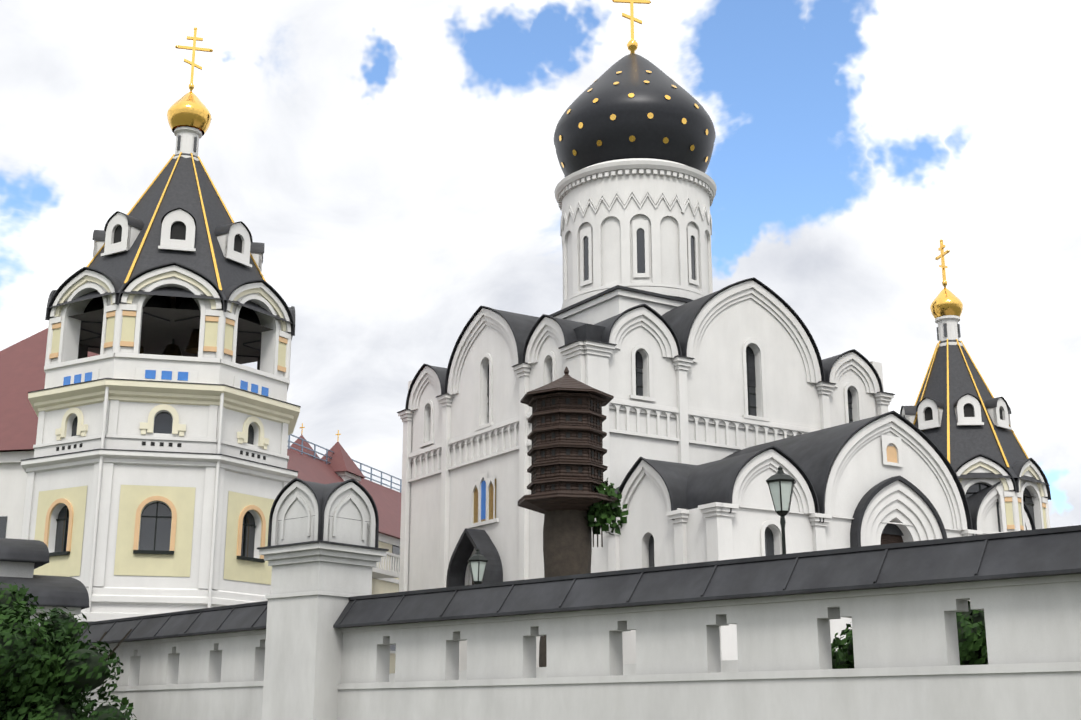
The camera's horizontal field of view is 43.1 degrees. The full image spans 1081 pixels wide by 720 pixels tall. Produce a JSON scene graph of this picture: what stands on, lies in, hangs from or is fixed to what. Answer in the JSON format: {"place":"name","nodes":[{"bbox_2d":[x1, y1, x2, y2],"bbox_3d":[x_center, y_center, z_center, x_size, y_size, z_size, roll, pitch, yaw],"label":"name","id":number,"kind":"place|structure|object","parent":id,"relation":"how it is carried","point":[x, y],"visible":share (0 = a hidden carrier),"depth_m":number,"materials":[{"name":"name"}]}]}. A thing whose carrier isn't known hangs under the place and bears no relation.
{"place":"outdoors","nodes":[
{"label":"outdoors","id":0,"kind":"place"},
{"bbox_2d":[0,0,1080,527],"label":"sky","id":1,"kind":"structure","parent":0,"point":[395,165],"materials":[{"name":"white"}]},
{"bbox_2d":[389,660,737,681],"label":"ground","id":2,"kind":"structure","parent":0,"point":[726,666],"depth_m":32.73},
{"bbox_2d":[0,328,99,538],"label":"building","id":3,"kind":"structure","parent":2,"relation":"on","point":[22,371],"depth_m":52.78,"materials":[{"name":"tile"}]},
{"bbox_2d":[21,27,300,622],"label":"bell tower","id":4,"kind":"structure","parent":2,"relation":"on","point":[160,476],"depth_m":43.75,"materials":[{"name":"white paint"}]},
{"bbox_2d":[287,423,401,673],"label":"building","id":5,"kind":"structure","parent":2,"relation":"on","point":[335,463],"depth_m":68.44,"materials":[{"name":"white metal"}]},
{"bbox_2d":[467,548,487,583],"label":"lamp post","id":6,"kind":"object","parent":2,"relation":"on","point":[477,561],"visible":0.48,"depth_m":41.38,"materials":[{"name":"white glass"}]},
{"bbox_2d":[518,367,617,666],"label":"tower","id":7,"kind":"structure","parent":2,"relation":"on","point":[567,468],"depth_m":37.63,"materials":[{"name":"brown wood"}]},
{"bbox_2d":[584,478,627,546],"bbox_3d":[1.758,4.201,37.745,1.345,1.900,1.106,0,-15,-1],"label":"tree","id":8,"kind":"object","parent":7,"relation":"attached to","point":[604,514],"visible":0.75,"depth_m":37.57,"materials":[{"name":"green plant"}]},
{"bbox_2d":[397,0,894,670],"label":"church","id":9,"kind":"structure","parent":2,"relation":"on","point":[663,344],"depth_m":57.99,"materials":[{"name":"white paint"}]},
{"bbox_2d":[766,466,795,553],"bbox_3d":[5.952,4.952,33.342,0.828,4.803,0.717,4,-15,-15],"label":"lamp post","id":10,"kind":"object","parent":2,"relation":"on","point":[780,483],"visible":0.79,"depth_m":33.56,"materials":[{"name":"black metal"}]},
{"bbox_2d":[900,239,1050,533],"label":"chapel tower","id":11,"kind":"structure","parent":2,"relation":"on","point":[958,414],"depth_m":52.83,"materials":[{"name":"black metal"}]},
{"bbox_2d":[591,411,1035,663],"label":"church porch","id":12,"kind":"object","parent":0,"point":[890,477],"visible":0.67,"depth_m":46.99,"materials":[{"name":"white paint"}]},
{"label":"ground","id":13,"kind":"structure","parent":0,"visible":0},
{"bbox_2d":[0,538,88,625],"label":"roof","id":14,"kind":"structure","parent":13,"relation":"on","point":[21,560],"depth_m":33.70,"materials":[{"name":"grey metal"}]},
{"bbox_2d":[0,582,136,719],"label":"bush","id":15,"kind":"object","parent":13,"relation":"on","point":[52,667],"visible":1,"depth_m":19.67,"materials":[{"name":"green plant"}]},
{"bbox_2d":[257,478,388,719],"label":"pillar wall","id":16,"kind":"structure","parent":13,"relation":"on","point":[322,553],"depth_m":29.58,"materials":[{"name":"white paint"}]},
{"bbox_2d":[78,525,1080,719],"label":"perimeter wall","id":17,"kind":"structure","parent":13,"relation":"on","point":[901,604],"depth_m":22.83,"materials":[{"name":"white paint"}]},
{"bbox_2d":[831,624,853,668],"bbox_3d":[6.099,6.625,25.294,4.471,3.868,3.039,-14,-20,42],"label":"shrub","id":18,"kind":"object","parent":13,"relation":"on","point":[842,654],"visible":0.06,"depth_m":24.88,"materials":[{"name":"green plant"}]},
{"bbox_2d":[844,601,987,667],"bbox_3d":[7.507,5.975,23.240,4.368,4.078,4.443,0,-15,-1],"label":"shrub","id":19,"kind":"object","parent":13,"relation":"on","point":[967,655],"visible":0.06,"depth_m":21.92,"materials":[{"name":"green plant"}]},
{"bbox_2d":[962,611,986,662],"bbox_3d":[9.008,5.687,22.033,4.482,4.021,3.896,0,-15,-1],"label":"shrub","id":20,"kind":"object","parent":13,"relation":"on","point":[982,634],"depth_m":21.83,"materials":[{"name":"green plant"}]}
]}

